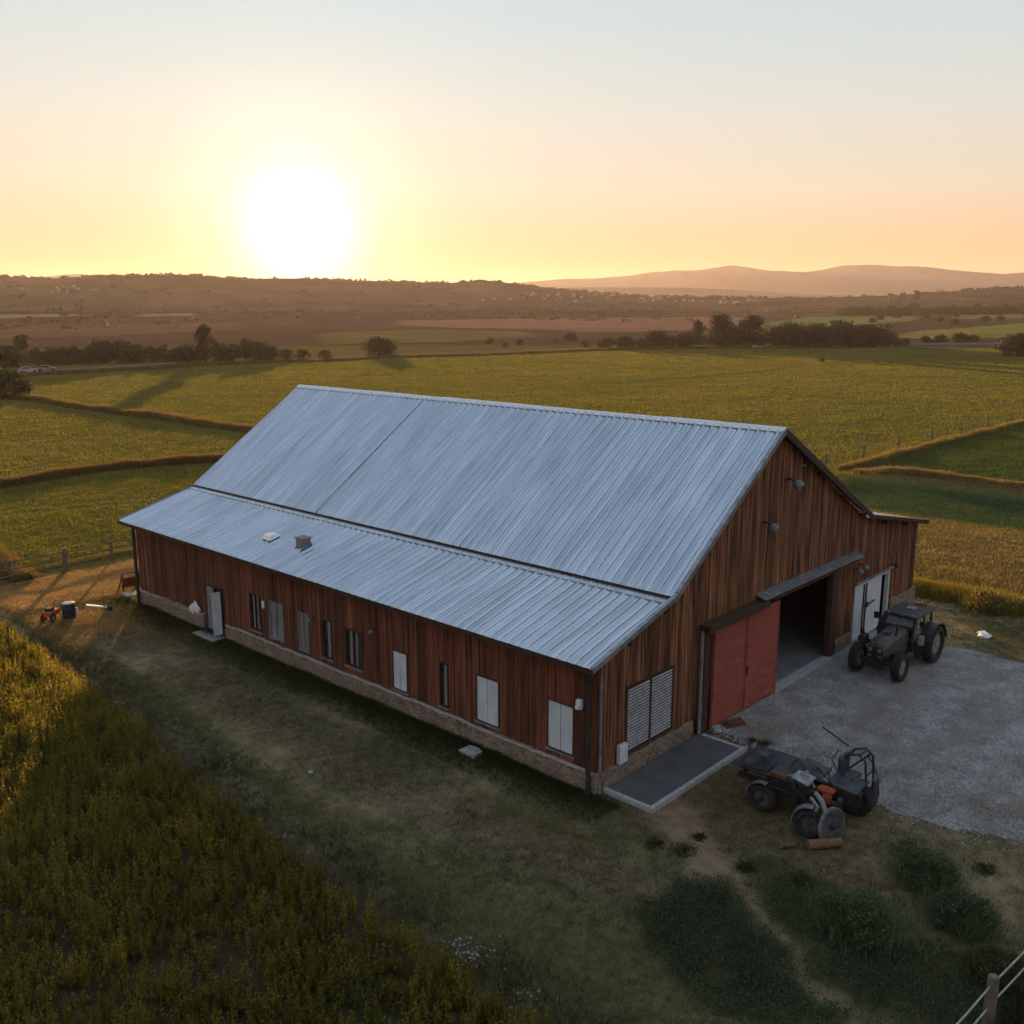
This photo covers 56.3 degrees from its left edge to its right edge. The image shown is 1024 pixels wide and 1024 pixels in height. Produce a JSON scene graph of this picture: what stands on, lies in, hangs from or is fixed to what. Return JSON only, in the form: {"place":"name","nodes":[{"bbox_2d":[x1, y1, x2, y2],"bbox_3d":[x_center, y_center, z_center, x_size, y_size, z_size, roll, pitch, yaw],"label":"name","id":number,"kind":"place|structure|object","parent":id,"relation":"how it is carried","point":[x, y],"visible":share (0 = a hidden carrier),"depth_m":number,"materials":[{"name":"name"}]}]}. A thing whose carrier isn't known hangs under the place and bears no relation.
{"place":"outdoors","nodes":[
{"label":"outdoors","id":0,"kind":"place"},
{"bbox_2d":[0,543,46,582],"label":"dry grass bank","id":1,"kind":"structure","parent":0,"point":[5,556],"depth_m":50.93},
{"bbox_2d":[0,314,93,317],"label":"field","id":2,"kind":"structure","parent":0,"point":[29,315],"depth_m":836.93,"materials":[{"name":"soil"}]},
{"bbox_2d":[0,546,136,580],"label":"verge grass","id":3,"kind":"structure","parent":0,"point":[79,559],"depth_m":53.04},
{"bbox_2d":[0,551,139,634],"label":"lawn grass","id":4,"kind":"structure","parent":0,"point":[95,564],"depth_m":48.32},
{"bbox_2d":[0,452,225,488],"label":"dry grass bank","id":5,"kind":"structure","parent":0,"point":[65,471],"depth_m":82.50,"materials":[{"name":"plant"}]},
{"bbox_2d":[0,322,255,338],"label":"ploughed field","id":6,"kind":"structure","parent":0,"point":[43,331],"depth_m":527.68,"materials":[{"name":"soil"}]},
{"bbox_2d":[1,393,254,432],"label":"dry grass bank","id":7,"kind":"structure","parent":0,"point":[172,417],"depth_m":123.65,"materials":[{"name":"plant"}]},
{"bbox_2d":[140,313,195,316],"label":"field","id":8,"kind":"structure","parent":0,"point":[184,314],"depth_m":908.01,"materials":[{"name":"plant"}]},
{"bbox_2d":[312,330,542,344],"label":"field","id":9,"kind":"structure","parent":0,"point":[416,336],"depth_m":462.55,"materials":[{"name":"plant"}]},
{"bbox_2d":[19,346,945,372],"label":"road","id":10,"kind":"structure","parent":0,"point":[314,356],"depth_m":262.83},
{"bbox_2d":[0,311,1023,1023],"bbox_3d":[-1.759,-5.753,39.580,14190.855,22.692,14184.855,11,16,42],"label":"ground","id":11,"kind":"structure","parent":0,"point":[680,819],"depth_m":27.56,"materials":[{"name":"plant"}]},
{"bbox_2d":[0,343,28,366],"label":"tree","id":12,"kind":"object","parent":11,"relation":"on","point":[11,356],"visible":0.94,"depth_m":232.70,"materials":[{"name":"green plant"}]},
{"bbox_2d":[0,367,35,399],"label":"bush","id":13,"kind":"object","parent":11,"relation":"on","point":[19,385],"visible":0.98,"depth_m":150.50,"materials":[{"name":"green plant"}]},
{"bbox_2d":[11,334,35,362],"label":"tree","id":14,"kind":"object","parent":11,"relation":"on","point":[23,343],"visible":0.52,"depth_m":244.61,"materials":[{"name":"green plant"}]},
{"bbox_2d":[27,347,45,365],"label":"tree","id":15,"kind":"object","parent":11,"relation":"on","point":[34,351],"visible":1,"depth_m":237.67,"materials":[{"name":"green plant"}]},
{"bbox_2d":[34,346,58,364],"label":"tree","id":16,"kind":"object","parent":11,"relation":"on","point":[45,355],"visible":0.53,"depth_m":241.15,"materials":[{"name":"green plant"}]},
{"bbox_2d":[40,600,63,622],"bbox_3d":[-20.539,4.460,42.772,0.527,0.758,1.154,2,12,7],"label":"lawn mower","id":17,"kind":"object","parent":11,"relation":"on","point":[51,612],"visible":1,"depth_m":42.39,"materials":[{"name":"metal"}]},
{"bbox_2d":[47,346,79,364],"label":"tree","id":18,"kind":"object","parent":11,"relation":"on","point":[63,356],"visible":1,"depth_m":240.83,"materials":[{"name":"green plant"}]},
{"bbox_2d":[0,537,136,580],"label":"rail fence","id":19,"kind":"object","parent":11,"relation":"on","point":[64,558],"visible":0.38,"depth_m":50.77,"materials":[{"name":"brown wood"}]},
{"bbox_2d":[61,601,78,618],"bbox_3d":[-19.904,4.413,43.012,0.604,0.741,0.671,11,16,42],"label":"drum","id":20,"kind":"object","parent":11,"relation":"on","point":[69,609],"visible":1,"depth_m":42.78,"materials":[{"name":"black paint"}]},
{"bbox_2d":[0,560,164,650],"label":"stubble","id":21,"kind":"object","parent":11,"relation":"on","point":[57,592],"visible":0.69,"depth_m":46.00,"materials":[{"name":"plant"}]},
{"bbox_2d":[71,348,100,363],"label":"tree","id":22,"kind":"object","parent":11,"relation":"on","point":[85,354],"visible":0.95,"depth_m":244.78,"materials":[{"name":"green plant"}]},
{"bbox_2d":[80,338,127,363],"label":"tree","id":23,"kind":"object","parent":11,"relation":"on","point":[102,348],"visible":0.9,"depth_m":246.74,"materials":[{"name":"green plant"}]},
{"bbox_2d":[107,339,142,363],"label":"tree","id":24,"kind":"object","parent":11,"relation":"on","point":[123,345],"visible":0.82,"depth_m":248.51,"materials":[{"name":"green plant"}]},
{"bbox_2d":[118,570,140,591],"bbox_3d":[-18.879,3.426,47.142,0.720,1.074,1.000,11,16,42],"label":"hay rake","id":25,"kind":"object","parent":11,"relation":"on","point":[128,582],"visible":0.66,"depth_m":46.93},
{"bbox_2d":[127,343,146,362],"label":"tree","id":26,"kind":"object","parent":11,"relation":"on","point":[137,347],"visible":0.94,"depth_m":250.64,"materials":[{"name":"green plant"}]},
{"bbox_2d":[138,345,166,361],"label":"tree","id":27,"kind":"object","parent":11,"relation":"on","point":[151,354],"visible":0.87,"depth_m":253.32,"materials":[{"name":"green plant"}]},
{"bbox_2d":[164,346,194,361],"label":"tree","id":28,"kind":"object","parent":11,"relation":"on","point":[180,353],"visible":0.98,"depth_m":254.21,"materials":[{"name":"green plant"}]},
{"bbox_2d":[190,323,217,362],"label":"tree","id":29,"kind":"object","parent":11,"relation":"on","point":[201,352],"visible":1,"depth_m":245.38,"materials":[{"name":"green plant"}]},
{"bbox_2d":[207,342,238,361],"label":"tree","id":30,"kind":"object","parent":11,"relation":"on","point":[221,351],"visible":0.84,"depth_m":258.96,"materials":[{"name":"green plant"}]},
{"bbox_2d":[222,342,243,360],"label":"tree","id":31,"kind":"object","parent":11,"relation":"on","point":[236,348],"visible":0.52,"depth_m":263.65,"materials":[{"name":"green plant"}]},
{"bbox_2d":[238,338,255,359],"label":"tree","id":32,"kind":"object","parent":11,"relation":"on","point":[243,346],"visible":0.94,"depth_m":265.12,"materials":[{"name":"green plant"}]},
{"bbox_2d":[242,340,273,359],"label":"tree","id":33,"kind":"object","parent":11,"relation":"on","point":[256,348],"visible":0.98,"depth_m":264.11,"materials":[{"name":"green plant"}]},
{"bbox_2d":[259,345,282,359],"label":"tree","id":34,"kind":"object","parent":11,"relation":"on","point":[273,350],"visible":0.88,"depth_m":264.63,"materials":[{"name":"green plant"}]},
{"bbox_2d":[278,348,295,358],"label":"tree","id":35,"kind":"object","parent":11,"relation":"on","point":[286,353],"visible":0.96,"depth_m":270.95,"materials":[{"name":"green plant"}]},
{"bbox_2d":[0,615,591,1023],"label":"crop","id":36,"kind":"object","parent":11,"relation":"on","point":[42,671],"visible":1,"depth_m":22.33,"materials":[{"name":"green plant"}]},
{"bbox_2d":[358,336,397,355],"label":"bush","id":37,"kind":"object","parent":11,"relation":"on","point":[378,344],"visible":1,"depth_m":292.26,"materials":[{"name":"green plant"}]},
{"bbox_2d":[18,345,861,375],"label":"roadside grass","id":38,"kind":"structure","parent":11,"relation":"on","point":[72,371],"depth_m":274.27,"materials":[{"name":"plant"}]},
{"bbox_2d":[0,594,932,1023],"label":"tall grass","id":39,"kind":"structure","parent":11,"relation":"on","point":[362,702],"depth_m":30.17,"materials":[{"name":"plant"}]},
{"bbox_2d":[459,745,482,758],"bbox_3d":[-1.267,7.475,29.902,0.683,0.245,0.495,11,16,42],"label":"stone slab","id":40,"kind":"object","parent":11,"relation":"on","point":[471,751],"depth_m":29.80,"materials":[{"name":"concrete"}]},
{"bbox_2d":[0,347,1023,597],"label":"field grass","id":41,"kind":"structure","parent":11,"relation":"on","point":[602,403],"depth_m":124.94,"materials":[{"name":"plant"}]},
{"bbox_2d":[117,384,929,795],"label":"barn","id":42,"kind":"structure","parent":11,"relation":"on","point":[589,600],"depth_m":34.16,"materials":[{"name":"metal"}]},
{"bbox_2d":[192,582,225,642],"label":"side door","id":43,"kind":"structure","parent":42,"relation":"in","point":[215,601],"depth_m":40.45,"materials":[{"name":"paint"}]},
{"bbox_2d":[248,592,262,634],"bbox_3d":[-10.310,4.070,38.597,0.930,1.605,0.185,11,16,42],"label":"window","id":44,"kind":"structure","parent":42,"relation":"in","point":[254,599],"depth_m":38.64,"materials":[{"name":"black glass"}]},
{"bbox_2d":[269,600,285,643],"bbox_3d":[-9.222,4.301,37.621,1.030,1.555,0.185,11,16,42],"label":"window","id":45,"kind":"structure","parent":42,"relation":"in","point":[276,615],"depth_m":37.62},
{"bbox_2d":[298,611,310,653],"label":"window","id":46,"kind":"structure","parent":42,"relation":"in","point":[303,626],"depth_m":36.43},
{"bbox_2d":[321,618,333,662],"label":"window","id":47,"kind":"structure","parent":42,"relation":"in","point":[326,625],"depth_m":35.51,"materials":[{"name":"black glass"}]},
{"bbox_2d":[344,627,363,672],"bbox_3d":[-5.658,4.940,34.402,1.060,1.475,0.185,11,16,42],"label":"window","id":48,"kind":"structure","parent":42,"relation":"in","point":[353,639],"depth_m":34.44,"materials":[{"name":"black glass"}]},
{"bbox_2d":[391,649,408,695],"bbox_3d":[-3.800,5.469,32.765,0.870,1.475,0.185,11,16,42],"label":"window","id":49,"kind":"structure","parent":42,"relation":"in","point":[399,659],"depth_m":32.74,"materials":[{"name":"paint"}]},
{"bbox_2d":[437,661,449,710],"bbox_3d":[-2.204,5.675,31.306,0.530,1.595,0.185,11,16,42],"label":"window","id":50,"kind":"structure","parent":42,"relation":"in","point":[443,668],"depth_m":31.34,"materials":[{"name":"black glass"}]},
{"bbox_2d":[474,673,500,730],"bbox_3d":[-0.737,5.940,29.981,1.100,1.605,0.185,11,16,42],"label":"window","id":51,"kind":"structure","parent":42,"relation":"in","point":[487,689],"depth_m":29.95,"materials":[{"name":"paint"}]},
{"bbox_2d":[545,698,574,759],"bbox_3d":[1.444,6.310,28.006,1.110,1.595,0.185,11,16,42],"label":"window","id":52,"kind":"structure","parent":42,"relation":"in","point":[560,716],"depth_m":27.99,"materials":[{"name":"paint"}]},
{"bbox_2d":[625,664,674,753],"bbox_3d":[4.146,5.956,29.018,0.164,2.160,2.520,11,16,42],"label":"louvre window","id":53,"kind":"structure","parent":42,"relation":"in","point":[656,703],"depth_m":28.99,"materials":[{"name":"paint"}]},
{"bbox_2d":[709,617,747,727],"bbox_3d":[7.252,5.312,32.023,0.090,3.420,2.070,11,16,42],"label":"sliding door","id":54,"kind":"structure","parent":42,"relation":"in","point":[729,643],"depth_m":31.95,"materials":[{"name":"red paint"}]},
{"bbox_2d":[743,600,780,708],"bbox_3d":[8.776,4.982,33.584,0.130,3.420,2.260,11,16,42],"label":"sliding door","id":55,"kind":"structure","parent":42,"relation":"in","point":[763,626],"depth_m":33.56,"materials":[{"name":"red paint"}]},
{"bbox_2d":[851,563,898,641],"bbox_3d":[15.474,3.849,41.057,0.374,2.610,4.154,11,16,43],"label":"white door","id":56,"kind":"structure","parent":42,"relation":"in","point":[867,592],"depth_m":40.78,"materials":[{"name":"paint"}]},
{"bbox_2d":[117,694,1023,1018],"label":"pebbles","id":57,"kind":"object","parent":11,"relation":"on","point":[575,844],"visible":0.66,"depth_m":25.52,"materials":[{"name":"stone"}]},
{"bbox_2d":[597,336,615,347],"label":"bush","id":58,"kind":"object","parent":11,"relation":"on","point":[607,342],"visible":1,"depth_m":349.43,"materials":[{"name":"green plant"}]},
{"bbox_2d":[614,335,635,347],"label":"bush","id":59,"kind":"object","parent":11,"relation":"on","point":[624,341],"visible":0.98,"depth_m":349.06,"materials":[{"name":"green plant"}]},
{"bbox_2d":[644,329,672,347],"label":"bush","id":60,"kind":"object","parent":11,"relation":"on","point":[656,339],"visible":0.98,"depth_m":347.15,"materials":[{"name":"green plant"}]},
{"bbox_2d":[659,335,681,347],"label":"bush","id":61,"kind":"object","parent":11,"relation":"on","point":[677,340],"visible":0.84,"depth_m":348.87,"materials":[{"name":"green plant"}]},
{"bbox_2d":[603,733,746,813],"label":"kerb","id":62,"kind":"structure","parent":11,"relation":"on","point":[682,789],"depth_m":27.48,"materials":[{"name":"concrete"}]},
{"bbox_2d":[676,331,699,347],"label":"bush","id":63,"kind":"object","parent":11,"relation":"on","point":[687,339],"visible":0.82,"depth_m":352.24,"materials":[{"name":"green plant"}]},
{"bbox_2d":[690,319,707,346],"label":"tree","id":64,"kind":"object","parent":11,"relation":"on","point":[698,326],"visible":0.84,"depth_m":357.66,"materials":[{"name":"green plant"}]},
{"bbox_2d":[706,313,734,346],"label":"tree","id":65,"kind":"object","parent":11,"relation":"on","point":[718,321],"visible":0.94,"depth_m":355.57,"materials":[{"name":"green plant"}]},
{"bbox_2d":[721,325,750,346],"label":"tree","id":66,"kind":"object","parent":11,"relation":"on","point":[735,333],"visible":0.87,"depth_m":355.51,"materials":[{"name":"green plant"}]},
{"bbox_2d":[736,314,770,346],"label":"tree","id":67,"kind":"object","parent":11,"relation":"on","point":[750,323],"visible":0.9,"depth_m":356.55,"materials":[{"name":"green plant"}]},
{"bbox_2d":[763,324,794,346],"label":"tree","id":68,"kind":"object","parent":11,"relation":"on","point":[777,332],"visible":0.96,"depth_m":353.99,"materials":[{"name":"green plant"}]},
{"bbox_2d":[775,321,813,346],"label":"tree","id":69,"kind":"object","parent":11,"relation":"on","point":[797,338],"visible":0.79,"depth_m":353.25,"materials":[{"name":"green plant"}]},
{"bbox_2d":[731,727,879,838],"bbox_3d":[7.965,7.262,26.401,3.519,2.153,2.890,11,16,42],"label":"derelict machine","id":70,"kind":"object","parent":11,"relation":"on","point":[845,787],"visible":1,"depth_m":26.07,"materials":[{"name":"metal"}]},
{"bbox_2d":[803,321,840,346],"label":"tree","id":71,"kind":"object","parent":11,"relation":"on","point":[813,331],"visible":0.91,"depth_m":353.35,"materials":[{"name":"green plant"}]},
{"bbox_2d":[624,852,1023,1023],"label":"ground cover","id":72,"kind":"object","parent":11,"relation":"on","point":[745,943],"visible":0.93,"depth_m":20.37,"materials":[{"name":"green plant"}]},
{"bbox_2d":[806,837,842,849],"bbox_3d":[8.073,8.555,24.684,0.905,0.263,0.258,-2,12,-8],"label":"log","id":73,"kind":"object","parent":11,"relation":"on","point":[812,844],"visible":1,"depth_m":24.59,"materials":[{"name":"brown wood"}]},
{"bbox_2d":[641,737,1023,1023],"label":"weeds","id":74,"kind":"object","parent":11,"relation":"on","point":[1018,1010],"visible":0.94,"depth_m":23.67,"materials":[{"name":"green plant"}]},
{"bbox_2d":[818,318,855,346],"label":"tree","id":75,"kind":"object","parent":11,"relation":"on","point":[837,326],"visible":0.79,"depth_m":353.44,"materials":[{"name":"green plant"}]},
{"bbox_2d":[761,316,919,327],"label":"pasture","id":76,"kind":"structure","parent":11,"relation":"on","point":[826,320],"depth_m":723.17,"materials":[{"name":"plant"}]},
{"bbox_2d":[835,325,872,346],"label":"tree","id":77,"kind":"object","parent":11,"relation":"on","point":[854,334],"visible":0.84,"depth_m":353.72,"materials":[{"name":"green plant"}]},
{"bbox_2d":[852,322,882,346],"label":"tree","id":78,"kind":"object","parent":11,"relation":"on","point":[863,326],"visible":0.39,"depth_m":357.08,"materials":[{"name":"green plant"}]},
{"bbox_2d":[796,872,943,963],"bbox_3d":[7.882,8.961,21.191,3.265,1.115,2.798,11,16,42],"label":"bush","id":79,"kind":"object","parent":11,"relation":"on","point":[871,922],"visible":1,"depth_m":21.15,"materials":[{"name":"green plant"}]},
{"bbox_2d":[718,630,1023,842],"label":"gravel yard","id":80,"kind":"structure","parent":11,"relation":"on","point":[953,715],"depth_m":31.75,"materials":[{"name":"gravel"}]},
{"bbox_2d":[723,716,746,728],"bbox_3d":[7.427,7.014,32.100,0.954,0.158,0.556,-5,13,-22],"label":"scrap plate","id":81,"kind":"object","parent":80,"relation":"on","point":[735,722],"visible":1,"depth_m":32.01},
{"bbox_2d":[847,602,946,681],"bbox_3d":[15.085,4.939,37.363,2.185,2.115,4.487,12,17,43],"label":"tractor","id":82,"kind":"object","parent":80,"relation":"on","point":[897,638],"visible":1,"depth_m":36.92,"materials":[{"name":"metal"}]},
{"bbox_2d":[861,325,893,346],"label":"tree","id":83,"kind":"object","parent":11,"relation":"on","point":[884,337],"visible":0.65,"depth_m":356.38,"materials":[{"name":"green plant"}]},
{"bbox_2d":[878,328,901,345],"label":"tree","id":84,"kind":"object","parent":11,"relation":"on","point":[895,337],"visible":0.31,"depth_m":362.64,"materials":[{"name":"green plant"}]},
{"bbox_2d":[824,411,1021,465],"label":"wire fence","id":85,"kind":"object","parent":11,"relation":"on","point":[899,437],"visible":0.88,"depth_m":95.84,"materials":[{"name":"brown wood"}]},
{"bbox_2d":[836,418,1023,469],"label":"dry grass bank","id":86,"kind":"structure","parent":11,"relation":"on","point":[889,454],"depth_m":96.77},
{"bbox_2d":[884,839,983,905],"bbox_3d":[10.062,8.570,23.296,2.387,0.968,2.284,11,16,42],"label":"bush","id":87,"kind":"object","parent":11,"relation":"on","point":[922,869],"visible":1,"depth_m":23.12,"materials":[{"name":"green plant"}]},
{"bbox_2d":[849,465,1023,487],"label":"dry grass bank","id":88,"kind":"structure","parent":11,"relation":"on","point":[911,470],"depth_m":77.74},
{"bbox_2d":[877,342,999,344],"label":"field wall","id":89,"kind":"structure","parent":11,"relation":"on","point":[970,343],"depth_m":373.85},
{"bbox_2d":[932,334,949,342],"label":"bush","id":90,"kind":"object","parent":11,"relation":"on","point":[939,338],"visible":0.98,"depth_m":379.07,"materials":[{"name":"green plant"}]},
{"bbox_2d":[949,332,969,342],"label":"bush","id":91,"kind":"object","parent":11,"relation":"on","point":[960,337],"visible":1,"depth_m":387.61,"materials":[{"name":"green plant"}]},
{"bbox_2d":[897,323,1023,339],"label":"pasture","id":92,"kind":"structure","parent":11,"relation":"on","point":[997,331],"depth_m":498.90,"materials":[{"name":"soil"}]},
{"bbox_2d":[909,881,1015,946],"bbox_3d":[10.153,8.925,21.737,2.097,0.952,2.382,-1,12,-5],"label":"bush","id":93,"kind":"object","parent":11,"relation":"on","point":[966,916],"visible":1,"depth_m":21.45,"materials":[{"name":"green plant"}]},
{"bbox_2d":[965,303,985,313],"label":"tree","id":94,"kind":"object","parent":11,"relation":"on","point":[977,307],"visible":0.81,"depth_m":892.01,"materials":[{"name":"green plant"}]},
{"bbox_2d":[945,314,1023,318],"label":"pasture","id":95,"kind":"structure","parent":11,"relation":"on","point":[989,315],"depth_m":807.12,"materials":[{"name":"plant"}]},
{"bbox_2d":[954,583,1023,619],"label":"bush","id":96,"kind":"object","parent":11,"relation":"on","point":[989,602],"visible":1,"depth_m":43.75,"materials":[{"name":"green plant"}]},
{"bbox_2d":[956,935,1023,1001],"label":"bush","id":97,"kind":"object","parent":11,"relation":"on","point":[995,960],"visible":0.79,"depth_m":19.97,"materials":[{"name":"green plant"}]},
{"bbox_2d":[956,951,1023,1023],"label":"pipe fence","id":98,"kind":"object","parent":11,"relation":"on","point":[992,995],"visible":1,"depth_m":18.32,"materials":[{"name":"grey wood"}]},
{"bbox_2d":[993,333,1023,355],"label":"bush","id":99,"kind":"object","parent":11,"relation":"on","point":[1012,343],"visible":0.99,"depth_m":286.83,"materials":[{"name":"green plant"}]},
{"bbox_2d":[0,274,1023,311],"bbox_3d":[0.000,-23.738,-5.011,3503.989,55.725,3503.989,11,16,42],"label":"hills","id":100,"kind":"structure","parent":0,"point":[287,295],"depth_m":1196.01,"materials":[{"name":"plant"}]},
{"bbox_2d":[0,272,1023,328],"bbox_3d":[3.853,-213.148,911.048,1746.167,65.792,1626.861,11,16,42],"label":"distant woods","id":101,"kind":"object","parent":100,"relation":"on","point":[157,321],"visible":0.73,"depth_m":1062.92,"materials":[{"name":"green plant"}]},
{"bbox_2d":[0,0,1023,282],"label":"sky","id":102,"kind":"structure","parent":0,"point":[508,141],"materials":[{"name":"orange"}]},
{"bbox_2d":[41,265,1023,295],"bbox_3d":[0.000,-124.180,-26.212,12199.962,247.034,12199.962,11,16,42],"label":"mountains","id":103,"kind":"structure","parent":0,"point":[868,280],"depth_m":4730.58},
{"bbox_2d":[54,624,1023,1023],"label":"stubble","id":104,"kind":"object","parent":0,"point":[520,802],"visible":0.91,"depth_m":26.81,"materials":[{"name":"plant"}]},
{"bbox_2d":[393,317,747,331],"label":"ploughed field","id":105,"kind":"structure","parent":0,"point":[633,325],"depth_m":646.84,"materials":[{"name":"soil"}]},
{"bbox_2d":[608,734,738,805],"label":"pavement","id":106,"kind":"structure","parent":0,"point":[654,781],"depth_m":28.69,"materials":[{"name":"concrete"}]},
{"bbox_2d":[557,287,859,297],"bbox_3d":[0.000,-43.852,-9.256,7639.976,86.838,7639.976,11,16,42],"label":"mountains","id":107,"kind":"structure","parent":0,"point":[657,291],"depth_m":3070.13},
{"bbox_2d":[874,568,1023,661],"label":"lawn grass","id":108,"kind":"structure","parent":0,"point":[973,629],"depth_m":42.21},
{"bbox_2d":[913,576,1023,619],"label":"verge grass","id":109,"kind":"structure","parent":0,"point":[932,590],"depth_m":45.95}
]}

